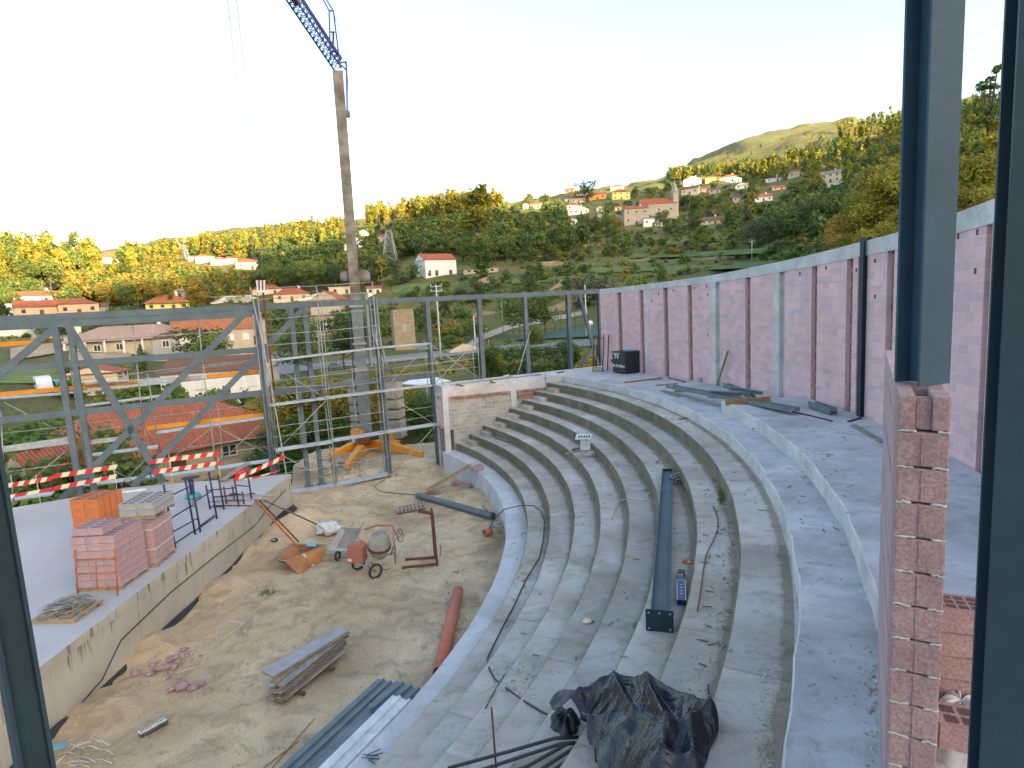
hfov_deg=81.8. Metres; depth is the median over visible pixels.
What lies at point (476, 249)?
broadleaf tree
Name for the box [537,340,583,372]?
leafy tree
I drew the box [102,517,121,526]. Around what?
hollow block
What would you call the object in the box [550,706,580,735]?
plastic bundle
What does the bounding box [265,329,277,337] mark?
broadleaf tree
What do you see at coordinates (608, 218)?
broadleaf tree
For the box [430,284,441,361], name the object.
utility pole
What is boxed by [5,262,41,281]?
broadleaf tree
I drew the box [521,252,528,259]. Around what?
olive tree
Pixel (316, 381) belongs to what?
leafy tree
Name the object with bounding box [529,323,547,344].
bush
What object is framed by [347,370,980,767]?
seating terrace
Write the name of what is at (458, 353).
guard rail
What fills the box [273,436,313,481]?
leafy tree
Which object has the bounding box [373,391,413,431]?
leafy tree
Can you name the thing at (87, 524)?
hollow block
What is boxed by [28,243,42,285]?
eucalyptus tree
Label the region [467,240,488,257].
broadleaf tree
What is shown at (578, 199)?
house
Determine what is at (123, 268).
broadleaf tree
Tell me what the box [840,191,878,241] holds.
leafy tree
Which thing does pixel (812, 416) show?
bar
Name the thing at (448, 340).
bush
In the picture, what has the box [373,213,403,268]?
pylon
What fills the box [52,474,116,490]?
striped barrier
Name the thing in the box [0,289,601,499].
steel facade
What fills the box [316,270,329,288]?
broadleaf tree
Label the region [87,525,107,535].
hollow block
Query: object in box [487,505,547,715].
hose
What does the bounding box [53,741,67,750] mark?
blue strip
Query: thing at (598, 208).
house
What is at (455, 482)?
block fragment
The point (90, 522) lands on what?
hollow block
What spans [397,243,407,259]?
broadleaf tree
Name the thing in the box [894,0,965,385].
steel column
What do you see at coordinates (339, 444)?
leafy tree
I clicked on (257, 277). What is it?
broadleaf tree
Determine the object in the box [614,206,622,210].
house
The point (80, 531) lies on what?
hollow block
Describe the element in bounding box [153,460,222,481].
striped barrier
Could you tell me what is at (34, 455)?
house
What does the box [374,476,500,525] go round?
hose
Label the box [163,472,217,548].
trestle frame
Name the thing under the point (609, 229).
olive tree
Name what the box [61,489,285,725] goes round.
cable
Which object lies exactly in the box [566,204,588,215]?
house
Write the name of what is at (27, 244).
eucalyptus tree
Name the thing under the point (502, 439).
grey pipe
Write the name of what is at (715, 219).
house
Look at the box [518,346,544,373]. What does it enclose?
leafy tree
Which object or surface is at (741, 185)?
house
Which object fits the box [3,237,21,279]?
eucalyptus tree
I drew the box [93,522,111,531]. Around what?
hollow block
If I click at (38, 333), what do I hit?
broadleaf tree
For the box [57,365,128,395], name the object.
house
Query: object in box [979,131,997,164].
eucalyptus tree
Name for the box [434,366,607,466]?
end block
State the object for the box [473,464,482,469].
hollow block
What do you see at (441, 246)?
broadleaf tree
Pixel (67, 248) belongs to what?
eucalyptus tree
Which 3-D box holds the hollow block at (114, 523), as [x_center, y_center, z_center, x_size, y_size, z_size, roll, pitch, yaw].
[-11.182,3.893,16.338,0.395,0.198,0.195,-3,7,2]
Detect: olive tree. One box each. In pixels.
[453,286,471,294]
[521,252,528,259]
[540,254,548,261]
[569,275,615,305]
[606,227,613,232]
[743,218,770,237]
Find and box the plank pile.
[262,626,349,702]
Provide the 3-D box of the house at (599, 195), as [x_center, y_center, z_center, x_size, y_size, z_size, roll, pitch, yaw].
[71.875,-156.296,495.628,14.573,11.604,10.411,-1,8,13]
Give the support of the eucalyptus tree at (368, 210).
on the hillside
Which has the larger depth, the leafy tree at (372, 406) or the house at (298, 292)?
the house at (298, 292)
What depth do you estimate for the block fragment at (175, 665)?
14.97 m
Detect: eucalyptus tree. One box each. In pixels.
[0,250,11,280]
[1,254,20,279]
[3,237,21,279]
[16,241,26,259]
[23,239,41,258]
[24,258,37,278]
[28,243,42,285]
[50,247,72,278]
[62,243,78,275]
[73,249,85,269]
[77,258,87,273]
[93,260,103,272]
[132,279,141,307]
[138,247,145,260]
[166,285,173,300]
[366,207,371,223]
[368,215,375,231]
[372,204,381,232]
[383,209,390,224]
[396,206,402,217]
[400,196,406,216]
[456,183,491,234]
[838,126,841,135]
[859,124,865,137]
[959,145,964,171]
[960,140,978,170]
[969,64,1000,136]
[976,136,986,152]
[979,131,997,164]
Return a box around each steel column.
[0,439,55,767]
[856,236,871,416]
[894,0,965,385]
[967,0,1023,767]
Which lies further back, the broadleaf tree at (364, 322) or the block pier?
the broadleaf tree at (364, 322)
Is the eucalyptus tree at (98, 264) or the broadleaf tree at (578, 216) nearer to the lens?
the eucalyptus tree at (98, 264)
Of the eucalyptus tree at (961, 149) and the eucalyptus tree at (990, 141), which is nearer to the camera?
the eucalyptus tree at (990, 141)
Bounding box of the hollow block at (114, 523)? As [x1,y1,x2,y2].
[99,520,116,528]
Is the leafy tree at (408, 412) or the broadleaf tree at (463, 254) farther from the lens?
the broadleaf tree at (463, 254)
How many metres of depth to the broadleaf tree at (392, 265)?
231.32 m
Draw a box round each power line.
[616,36,1002,179]
[629,52,999,189]
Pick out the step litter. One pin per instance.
(868, 692)
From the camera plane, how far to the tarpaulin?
6.17 m
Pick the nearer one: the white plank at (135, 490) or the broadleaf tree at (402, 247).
the white plank at (135, 490)
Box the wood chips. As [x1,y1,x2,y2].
[476,416,853,680]
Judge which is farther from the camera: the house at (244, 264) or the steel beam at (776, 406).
the house at (244, 264)
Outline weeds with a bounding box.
[253,478,724,598]
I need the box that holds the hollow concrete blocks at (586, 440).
[575,434,594,455]
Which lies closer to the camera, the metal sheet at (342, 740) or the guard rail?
the metal sheet at (342, 740)
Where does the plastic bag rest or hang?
on the seating terrace
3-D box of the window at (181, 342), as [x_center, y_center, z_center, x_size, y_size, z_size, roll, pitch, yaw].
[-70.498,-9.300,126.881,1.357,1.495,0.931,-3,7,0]
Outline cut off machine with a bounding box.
[181,475,200,506]
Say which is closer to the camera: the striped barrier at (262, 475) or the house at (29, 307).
the striped barrier at (262, 475)
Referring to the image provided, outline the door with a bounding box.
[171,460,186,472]
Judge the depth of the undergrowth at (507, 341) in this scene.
203.21 m
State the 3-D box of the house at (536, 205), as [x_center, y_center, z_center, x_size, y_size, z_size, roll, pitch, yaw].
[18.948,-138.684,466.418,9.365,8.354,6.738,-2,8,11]
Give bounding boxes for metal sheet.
[279,678,392,767]
[310,696,414,767]
[319,695,410,767]
[367,681,419,710]
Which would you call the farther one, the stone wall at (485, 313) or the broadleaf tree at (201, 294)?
the broadleaf tree at (201, 294)
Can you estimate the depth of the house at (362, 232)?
480.79 m
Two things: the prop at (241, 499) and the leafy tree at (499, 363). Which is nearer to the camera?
the prop at (241, 499)
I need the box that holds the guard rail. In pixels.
[319,340,596,369]
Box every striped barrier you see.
[8,476,52,504]
[10,487,52,497]
[52,461,117,488]
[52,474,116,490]
[150,451,219,488]
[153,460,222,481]
[233,455,284,480]
[244,471,277,479]
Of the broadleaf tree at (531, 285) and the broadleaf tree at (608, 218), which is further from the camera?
the broadleaf tree at (608, 218)
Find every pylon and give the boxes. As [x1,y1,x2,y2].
[175,238,189,260]
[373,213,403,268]
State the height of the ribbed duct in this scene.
0.176 m
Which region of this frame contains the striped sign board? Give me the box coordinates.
[256,280,267,292]
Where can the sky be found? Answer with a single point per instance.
(120, 121)
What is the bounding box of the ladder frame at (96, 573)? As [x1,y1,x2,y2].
[74,548,118,595]
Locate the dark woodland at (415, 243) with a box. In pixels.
[0,108,997,334]
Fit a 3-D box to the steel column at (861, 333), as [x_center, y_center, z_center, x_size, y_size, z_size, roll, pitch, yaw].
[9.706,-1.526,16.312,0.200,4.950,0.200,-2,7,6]
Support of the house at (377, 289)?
on the hillside
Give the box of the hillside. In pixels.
[0,96,978,483]
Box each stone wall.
[210,296,256,303]
[298,293,318,300]
[450,344,476,352]
[456,311,501,319]
[476,277,507,283]
[527,261,577,266]
[548,298,587,311]
[549,277,574,290]
[569,243,604,246]
[597,211,621,221]
[632,258,659,260]
[691,256,745,260]
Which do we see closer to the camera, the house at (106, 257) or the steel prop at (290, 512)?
the steel prop at (290, 512)
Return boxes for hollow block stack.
[938,593,974,699]
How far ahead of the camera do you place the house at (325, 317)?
151.64 m
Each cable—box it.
[56,739,109,764]
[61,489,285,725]
[176,618,250,672]
[448,735,578,767]
[482,741,569,767]
[519,741,575,767]
[540,746,572,767]
[697,506,718,611]
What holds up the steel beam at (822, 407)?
on the seating terrace
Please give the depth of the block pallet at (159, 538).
17.55 m
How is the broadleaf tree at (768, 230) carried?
on the hillside
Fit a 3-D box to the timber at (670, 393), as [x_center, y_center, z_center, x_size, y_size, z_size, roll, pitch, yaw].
[6.641,0.398,24.791,0.220,0.030,1.925,-4,7,-5]
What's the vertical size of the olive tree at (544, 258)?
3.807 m
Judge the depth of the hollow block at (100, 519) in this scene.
16.53 m
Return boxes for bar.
[791,411,832,420]
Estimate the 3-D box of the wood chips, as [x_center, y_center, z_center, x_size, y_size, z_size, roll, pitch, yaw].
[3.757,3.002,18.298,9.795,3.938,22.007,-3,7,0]
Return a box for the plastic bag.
[936,689,970,767]
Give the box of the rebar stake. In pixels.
[491,707,496,767]
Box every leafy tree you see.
[241,430,287,476]
[250,381,323,469]
[254,377,284,411]
[261,377,308,445]
[261,453,286,475]
[264,410,338,474]
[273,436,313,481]
[292,375,341,437]
[296,419,351,462]
[302,376,372,425]
[311,438,328,450]
[320,417,354,443]
[324,434,351,448]
[336,378,377,430]
[336,396,378,428]
[368,368,390,423]
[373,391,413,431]
[395,366,422,400]
[400,391,430,435]
[401,396,413,419]
[407,399,432,434]
[418,427,430,442]
[465,344,502,378]
[484,345,510,376]
[490,345,524,376]
[510,344,535,374]
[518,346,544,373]
[532,345,566,371]
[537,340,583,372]
[560,341,588,369]
[573,349,594,368]
[584,345,600,366]
[818,234,835,251]
[819,212,859,249]
[831,234,852,248]
[840,163,880,219]
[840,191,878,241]
[845,172,898,242]
[847,159,899,231]
[851,227,871,243]
[861,220,898,238]
[871,163,899,225]
[885,209,898,232]
[888,153,900,231]
[957,184,990,211]
[958,148,996,208]
[958,152,995,198]
[959,187,994,210]
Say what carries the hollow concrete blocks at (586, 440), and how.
on the seating terrace
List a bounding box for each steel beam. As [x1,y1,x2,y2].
[645,468,673,632]
[666,385,799,411]
[707,390,741,397]
[723,382,755,397]
[730,386,763,394]
[808,400,837,414]
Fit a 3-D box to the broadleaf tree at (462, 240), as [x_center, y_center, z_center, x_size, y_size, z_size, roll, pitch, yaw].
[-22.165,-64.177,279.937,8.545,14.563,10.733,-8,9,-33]
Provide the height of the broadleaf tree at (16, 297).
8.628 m
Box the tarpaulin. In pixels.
[549,670,718,767]
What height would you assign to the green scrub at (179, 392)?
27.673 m
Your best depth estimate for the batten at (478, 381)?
32.48 m
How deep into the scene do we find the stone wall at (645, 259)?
239.04 m
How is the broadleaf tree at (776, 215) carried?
on the hillside
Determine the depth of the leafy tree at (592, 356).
51.34 m
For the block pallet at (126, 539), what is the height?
1.543 m
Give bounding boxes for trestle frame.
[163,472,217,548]
[205,472,252,509]
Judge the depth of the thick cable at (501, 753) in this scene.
7.29 m
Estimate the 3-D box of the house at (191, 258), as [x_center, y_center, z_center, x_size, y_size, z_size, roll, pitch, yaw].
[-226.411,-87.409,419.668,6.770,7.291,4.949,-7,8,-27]
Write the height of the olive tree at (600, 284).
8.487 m
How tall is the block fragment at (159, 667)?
0.131 m
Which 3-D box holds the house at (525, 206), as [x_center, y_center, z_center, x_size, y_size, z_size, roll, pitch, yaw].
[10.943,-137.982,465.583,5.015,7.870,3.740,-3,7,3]
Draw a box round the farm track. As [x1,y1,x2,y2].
[467,310,587,344]
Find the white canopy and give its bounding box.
[402,377,450,394]
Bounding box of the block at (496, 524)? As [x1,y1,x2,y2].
[492,521,503,528]
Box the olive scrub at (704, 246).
[398,183,825,296]
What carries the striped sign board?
attached to the scaffolding at (421, 346)
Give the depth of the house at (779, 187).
406.88 m
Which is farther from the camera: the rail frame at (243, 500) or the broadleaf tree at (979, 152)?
the broadleaf tree at (979, 152)
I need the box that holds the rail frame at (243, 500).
[223,485,244,503]
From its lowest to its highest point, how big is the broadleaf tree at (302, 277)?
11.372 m
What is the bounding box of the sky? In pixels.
[0,0,1004,250]
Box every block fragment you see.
[130,669,141,676]
[146,670,154,676]
[148,662,157,666]
[153,664,163,670]
[162,663,170,669]
[167,686,174,692]
[169,662,178,668]
[171,653,180,659]
[174,679,189,691]
[179,647,189,651]
[187,682,199,690]
[452,480,458,485]
[463,483,471,487]
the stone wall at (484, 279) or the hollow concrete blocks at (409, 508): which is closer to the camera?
the hollow concrete blocks at (409, 508)
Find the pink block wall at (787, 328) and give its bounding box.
[600,199,994,472]
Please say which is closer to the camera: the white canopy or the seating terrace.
the seating terrace
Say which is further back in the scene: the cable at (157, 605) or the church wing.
the church wing
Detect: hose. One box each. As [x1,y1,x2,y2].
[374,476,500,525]
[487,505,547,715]
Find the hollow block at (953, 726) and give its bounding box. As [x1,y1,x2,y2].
[937,700,969,753]
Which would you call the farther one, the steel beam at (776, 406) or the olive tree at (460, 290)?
the olive tree at (460, 290)
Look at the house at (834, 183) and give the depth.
335.12 m
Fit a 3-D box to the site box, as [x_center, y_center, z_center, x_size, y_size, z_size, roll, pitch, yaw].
[6.388,-1.250,33.028,1.200,1.215,1.275,-7,8,-27]
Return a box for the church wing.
[621,204,648,225]
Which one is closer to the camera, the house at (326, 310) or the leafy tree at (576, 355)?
the leafy tree at (576, 355)
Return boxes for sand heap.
[10,343,54,359]
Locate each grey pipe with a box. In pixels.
[415,492,495,519]
[494,436,510,442]
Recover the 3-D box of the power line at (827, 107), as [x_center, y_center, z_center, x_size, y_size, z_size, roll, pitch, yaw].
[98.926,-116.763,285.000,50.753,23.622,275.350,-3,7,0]
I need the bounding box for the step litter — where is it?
[485,391,879,767]
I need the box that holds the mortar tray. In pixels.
[273,542,325,573]
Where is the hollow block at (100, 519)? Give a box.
[90,518,105,520]
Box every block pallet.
[70,520,148,591]
[118,490,174,520]
[142,511,175,567]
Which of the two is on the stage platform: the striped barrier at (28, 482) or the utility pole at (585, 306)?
the striped barrier at (28, 482)
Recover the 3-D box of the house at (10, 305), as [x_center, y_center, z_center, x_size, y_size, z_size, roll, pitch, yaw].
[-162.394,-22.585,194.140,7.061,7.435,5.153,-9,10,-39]
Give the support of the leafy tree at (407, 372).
on the hillside
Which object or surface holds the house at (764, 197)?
on the hillside
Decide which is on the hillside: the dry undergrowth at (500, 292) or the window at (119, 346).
the dry undergrowth at (500, 292)
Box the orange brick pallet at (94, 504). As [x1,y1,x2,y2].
[69,490,122,527]
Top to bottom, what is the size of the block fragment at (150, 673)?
0.135 m
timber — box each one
[565,450,585,453]
[624,377,661,382]
[660,390,681,396]
[725,396,770,404]
[850,424,882,442]
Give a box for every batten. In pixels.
[451,376,511,385]
[456,374,541,383]
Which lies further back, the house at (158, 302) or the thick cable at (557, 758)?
the house at (158, 302)
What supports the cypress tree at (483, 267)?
on the hillside
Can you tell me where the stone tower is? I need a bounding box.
[390,309,415,349]
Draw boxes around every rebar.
[263,741,298,767]
[272,718,314,767]
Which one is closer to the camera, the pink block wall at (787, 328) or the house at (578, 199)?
the pink block wall at (787, 328)
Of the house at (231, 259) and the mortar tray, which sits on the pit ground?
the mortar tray
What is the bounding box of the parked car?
[52,379,58,386]
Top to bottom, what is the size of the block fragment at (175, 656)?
0.125 m
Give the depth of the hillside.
225.82 m
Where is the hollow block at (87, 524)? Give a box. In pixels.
[78,523,96,526]
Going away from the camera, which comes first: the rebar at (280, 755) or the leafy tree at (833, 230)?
the rebar at (280, 755)
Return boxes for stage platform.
[0,474,297,767]
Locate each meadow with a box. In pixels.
[0,368,58,382]
[392,282,457,292]
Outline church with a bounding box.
[638,181,678,218]
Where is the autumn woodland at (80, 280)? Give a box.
[59,172,861,405]
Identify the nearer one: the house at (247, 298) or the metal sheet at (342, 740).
the metal sheet at (342, 740)
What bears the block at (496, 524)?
on the seating terrace
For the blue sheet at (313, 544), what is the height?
0.001 m
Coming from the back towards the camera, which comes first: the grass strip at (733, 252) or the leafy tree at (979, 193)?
the grass strip at (733, 252)
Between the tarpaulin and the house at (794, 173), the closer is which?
the tarpaulin
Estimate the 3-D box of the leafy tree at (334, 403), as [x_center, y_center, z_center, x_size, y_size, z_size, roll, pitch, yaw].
[-14.181,2.729,46.548,5.092,6.632,6.818,-9,9,-38]
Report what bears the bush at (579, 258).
on the hillside
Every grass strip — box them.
[464,275,511,282]
[512,274,596,283]
[544,260,772,274]
[629,248,767,257]
[666,235,745,243]
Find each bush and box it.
[0,418,158,483]
[0,424,61,444]
[4,421,168,503]
[5,456,117,507]
[9,406,89,440]
[11,497,55,506]
[19,333,31,339]
[187,296,204,305]
[211,393,228,404]
[225,399,237,406]
[241,401,259,412]
[441,334,458,348]
[481,299,491,302]
[494,298,521,315]
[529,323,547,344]
[554,252,561,258]
[575,255,584,261]
[617,273,628,280]
[623,274,649,286]
[644,227,653,233]
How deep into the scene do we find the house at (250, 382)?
88.39 m
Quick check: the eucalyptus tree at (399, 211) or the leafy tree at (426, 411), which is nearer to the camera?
the leafy tree at (426, 411)
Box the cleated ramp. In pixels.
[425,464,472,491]
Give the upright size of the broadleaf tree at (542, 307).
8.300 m
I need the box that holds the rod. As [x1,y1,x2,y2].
[485,673,505,708]
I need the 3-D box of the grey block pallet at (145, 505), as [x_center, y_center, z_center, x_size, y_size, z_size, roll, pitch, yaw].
[-11.162,3.715,18.100,1.000,0.508,1.200,-4,7,-3]
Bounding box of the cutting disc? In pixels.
[682,559,692,563]
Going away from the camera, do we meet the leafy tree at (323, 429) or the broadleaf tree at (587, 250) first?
the leafy tree at (323, 429)
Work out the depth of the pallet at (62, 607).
14.61 m
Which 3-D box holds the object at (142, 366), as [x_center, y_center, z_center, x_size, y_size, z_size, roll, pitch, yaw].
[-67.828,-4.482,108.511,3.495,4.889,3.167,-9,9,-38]
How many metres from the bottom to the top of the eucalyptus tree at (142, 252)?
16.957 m
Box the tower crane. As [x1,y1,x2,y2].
[227,0,423,471]
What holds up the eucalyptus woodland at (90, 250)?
on the hillside
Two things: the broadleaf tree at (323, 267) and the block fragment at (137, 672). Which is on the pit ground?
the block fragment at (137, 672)
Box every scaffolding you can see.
[0,320,268,501]
[250,282,480,493]
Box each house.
[0,326,81,339]
[3,304,14,315]
[5,437,112,498]
[11,289,57,300]
[12,297,66,314]
[50,396,284,484]
[56,298,99,312]
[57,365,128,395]
[61,322,172,353]
[99,303,108,310]
[102,252,118,262]
[113,438,156,488]
[143,291,190,308]
[150,333,179,360]
[156,353,279,402]
[170,317,254,354]
[173,287,186,298]
[188,256,194,260]
[195,254,213,263]
[202,295,250,302]
[210,257,227,264]
[225,256,237,263]
[234,259,256,269]
[234,311,266,346]
[251,284,282,295]
[272,287,309,302]
[308,315,335,336]
[309,290,347,315]
[328,286,349,293]
[359,230,368,234]
[365,286,381,296]
[378,234,388,241]
[415,254,456,278]
[462,267,498,274]
[523,203,528,208]
[530,202,541,208]
[564,187,575,193]
[566,203,578,209]
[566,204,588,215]
[571,194,586,203]
[589,190,606,200]
[595,206,603,210]
[609,188,629,199]
[610,184,623,190]
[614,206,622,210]
[642,217,662,226]
[681,184,699,194]
[682,175,700,186]
[698,215,723,224]
[700,186,710,192]
[705,173,721,183]
[708,187,720,193]
[720,173,737,182]
[730,195,743,202]
[734,182,747,189]
[753,192,772,201]
[764,174,781,182]
[770,185,785,189]
[788,168,803,178]
[821,168,841,182]
[827,181,842,187]
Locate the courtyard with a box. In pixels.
[69,352,130,359]
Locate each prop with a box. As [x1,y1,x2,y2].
[210,498,266,501]
[213,505,250,505]
[229,493,274,496]
[254,499,294,543]
[258,500,298,541]
[264,500,316,524]
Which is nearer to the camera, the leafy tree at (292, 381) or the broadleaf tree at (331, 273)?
the leafy tree at (292, 381)
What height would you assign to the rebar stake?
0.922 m
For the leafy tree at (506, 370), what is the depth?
53.06 m
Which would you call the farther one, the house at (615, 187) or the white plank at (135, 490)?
the house at (615, 187)
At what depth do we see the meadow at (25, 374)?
83.90 m
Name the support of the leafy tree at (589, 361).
on the hillside
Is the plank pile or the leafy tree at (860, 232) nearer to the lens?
the plank pile
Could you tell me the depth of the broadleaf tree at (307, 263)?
267.72 m
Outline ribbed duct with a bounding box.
[137,716,167,737]
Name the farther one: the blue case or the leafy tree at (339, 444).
the leafy tree at (339, 444)
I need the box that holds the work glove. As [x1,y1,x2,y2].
[582,617,593,623]
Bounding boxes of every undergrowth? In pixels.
[0,104,971,482]
[0,130,971,477]
[60,150,898,386]
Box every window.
[93,345,101,351]
[115,343,122,350]
[162,340,169,347]
[180,337,186,343]
[195,380,204,389]
[220,443,239,458]
[228,334,234,340]
[242,333,249,339]
[246,376,256,386]
[403,324,406,331]
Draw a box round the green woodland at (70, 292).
[0,90,999,406]
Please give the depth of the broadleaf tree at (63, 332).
137.63 m
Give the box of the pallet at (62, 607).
[31,593,104,623]
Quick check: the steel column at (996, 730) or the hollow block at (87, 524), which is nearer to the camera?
the steel column at (996, 730)
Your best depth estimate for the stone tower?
122.53 m
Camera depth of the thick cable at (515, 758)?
7.19 m
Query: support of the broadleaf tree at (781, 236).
on the hillside
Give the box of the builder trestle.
[593,334,608,371]
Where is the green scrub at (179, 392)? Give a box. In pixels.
[56,242,820,407]
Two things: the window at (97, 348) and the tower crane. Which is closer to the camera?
the tower crane
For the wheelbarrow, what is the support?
on the pit ground
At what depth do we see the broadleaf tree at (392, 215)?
474.86 m
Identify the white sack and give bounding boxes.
[315,520,343,535]
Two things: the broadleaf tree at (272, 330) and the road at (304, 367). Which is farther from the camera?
the broadleaf tree at (272, 330)
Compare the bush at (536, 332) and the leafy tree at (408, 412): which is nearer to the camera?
the leafy tree at (408, 412)
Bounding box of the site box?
[611,350,639,373]
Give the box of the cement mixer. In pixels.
[346,524,403,578]
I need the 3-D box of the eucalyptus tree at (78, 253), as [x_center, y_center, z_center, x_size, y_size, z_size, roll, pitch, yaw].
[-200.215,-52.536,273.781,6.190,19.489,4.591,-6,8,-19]
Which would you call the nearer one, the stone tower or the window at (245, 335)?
the stone tower
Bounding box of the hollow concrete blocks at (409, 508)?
[396,501,425,513]
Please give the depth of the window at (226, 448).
51.19 m
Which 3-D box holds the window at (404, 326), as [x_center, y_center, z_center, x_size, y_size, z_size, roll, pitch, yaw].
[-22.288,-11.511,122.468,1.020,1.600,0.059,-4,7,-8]
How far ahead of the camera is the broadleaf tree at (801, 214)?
122.78 m
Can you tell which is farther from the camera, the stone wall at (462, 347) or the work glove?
the stone wall at (462, 347)
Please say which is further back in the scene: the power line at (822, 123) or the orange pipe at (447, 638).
the power line at (822, 123)
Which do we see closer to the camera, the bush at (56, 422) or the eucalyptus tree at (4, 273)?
the bush at (56, 422)
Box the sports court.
[516,325,597,339]
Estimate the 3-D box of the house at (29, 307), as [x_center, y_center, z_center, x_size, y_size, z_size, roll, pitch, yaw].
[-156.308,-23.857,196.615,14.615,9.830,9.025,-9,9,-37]
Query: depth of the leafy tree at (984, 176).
68.08 m
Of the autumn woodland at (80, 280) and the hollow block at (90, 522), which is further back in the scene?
the autumn woodland at (80, 280)
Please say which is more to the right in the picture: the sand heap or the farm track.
the farm track
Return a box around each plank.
[122,488,146,493]
[220,462,250,480]
[716,350,728,385]
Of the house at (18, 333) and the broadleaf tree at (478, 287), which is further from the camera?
the broadleaf tree at (478, 287)
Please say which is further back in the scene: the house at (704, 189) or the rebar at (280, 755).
the house at (704, 189)
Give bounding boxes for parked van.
[33,375,52,388]
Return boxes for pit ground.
[52,442,505,767]
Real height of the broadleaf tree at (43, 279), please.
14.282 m
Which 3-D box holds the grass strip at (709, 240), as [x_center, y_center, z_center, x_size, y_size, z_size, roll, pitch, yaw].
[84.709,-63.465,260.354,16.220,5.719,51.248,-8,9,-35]
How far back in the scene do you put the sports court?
103.08 m
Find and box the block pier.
[877,350,950,767]
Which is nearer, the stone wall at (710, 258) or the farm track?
the farm track
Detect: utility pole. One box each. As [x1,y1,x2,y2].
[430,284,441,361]
[473,316,475,345]
[584,285,587,334]
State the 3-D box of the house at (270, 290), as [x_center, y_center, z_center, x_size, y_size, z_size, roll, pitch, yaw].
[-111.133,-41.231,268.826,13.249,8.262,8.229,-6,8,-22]
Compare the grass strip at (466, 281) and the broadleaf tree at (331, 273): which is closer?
the grass strip at (466, 281)
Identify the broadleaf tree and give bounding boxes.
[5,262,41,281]
[6,291,23,303]
[25,261,54,287]
[27,257,64,289]
[31,313,47,336]
[37,273,53,283]
[59,327,66,338]
[94,280,115,302]
[110,287,133,305]
[111,284,134,304]
[114,263,137,276]
[131,275,153,306]
[142,284,162,297]
[142,289,154,300]
[146,252,154,263]
[167,326,224,356]
[185,276,204,297]
[185,281,210,304]
[187,329,234,355]
[189,287,208,299]
[254,269,271,283]
[256,264,281,284]
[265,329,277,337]
[271,318,332,376]
[277,268,295,284]
[284,266,301,287]
[295,267,311,291]
[297,260,323,277]
[298,270,317,290]
[299,265,321,291]
[313,264,333,290]
[314,315,384,369]
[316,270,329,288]
[329,266,342,283]
[330,261,347,286]
[336,316,348,331]
[338,269,349,285]
[351,316,373,329]
[368,267,382,285]
[384,258,402,276]
[386,244,400,260]
[389,207,396,220]
[394,240,401,254]
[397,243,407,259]
[435,236,452,253]
[449,235,461,259]
[453,234,471,261]
[455,242,468,262]
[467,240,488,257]
[468,240,488,263]
[469,279,487,294]
[472,234,493,247]
[488,242,500,257]
[491,238,501,260]
[494,234,516,261]
[500,291,549,326]
[501,245,516,255]
[509,251,520,265]
[517,274,540,291]
[526,245,537,260]
[528,296,563,331]
[546,245,558,256]
[573,178,597,199]
[576,213,590,225]
[580,250,588,258]
[582,245,592,259]
[587,217,602,230]
[601,215,614,226]
[615,218,622,227]
[653,210,672,230]
[662,223,668,230]
[687,213,703,228]
[753,216,784,243]
[767,206,787,230]
[775,200,805,236]
[775,219,800,241]
[782,195,829,232]
[798,192,832,229]
[811,187,853,226]
[963,148,995,166]
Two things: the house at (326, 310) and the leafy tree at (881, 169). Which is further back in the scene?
the house at (326, 310)
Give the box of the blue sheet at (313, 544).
[306,542,315,546]
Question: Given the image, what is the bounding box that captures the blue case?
[677,569,685,604]
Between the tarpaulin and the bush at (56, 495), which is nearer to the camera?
the tarpaulin
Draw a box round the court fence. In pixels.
[512,306,596,331]
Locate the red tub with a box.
[230,467,246,477]
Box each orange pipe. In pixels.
[433,586,463,673]
[482,527,492,536]
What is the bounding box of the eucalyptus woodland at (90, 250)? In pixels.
[0,91,999,297]
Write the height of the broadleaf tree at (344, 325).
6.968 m
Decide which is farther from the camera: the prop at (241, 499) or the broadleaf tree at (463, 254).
the broadleaf tree at (463, 254)
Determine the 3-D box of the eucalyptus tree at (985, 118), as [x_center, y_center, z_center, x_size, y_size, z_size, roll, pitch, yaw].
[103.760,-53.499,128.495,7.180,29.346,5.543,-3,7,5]
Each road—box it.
[272,349,293,373]
[279,339,595,374]
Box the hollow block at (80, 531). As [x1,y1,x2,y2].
[72,526,90,535]
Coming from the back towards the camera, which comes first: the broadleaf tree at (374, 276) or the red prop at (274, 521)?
the broadleaf tree at (374, 276)
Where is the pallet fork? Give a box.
[402,508,440,568]
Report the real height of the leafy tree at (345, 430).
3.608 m
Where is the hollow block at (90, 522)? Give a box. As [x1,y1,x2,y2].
[84,521,100,523]
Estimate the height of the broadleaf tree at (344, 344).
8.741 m
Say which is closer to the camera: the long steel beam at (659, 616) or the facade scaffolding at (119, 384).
the long steel beam at (659, 616)
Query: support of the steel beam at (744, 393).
on the seating terrace
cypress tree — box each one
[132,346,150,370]
[471,235,494,278]
[655,260,667,282]

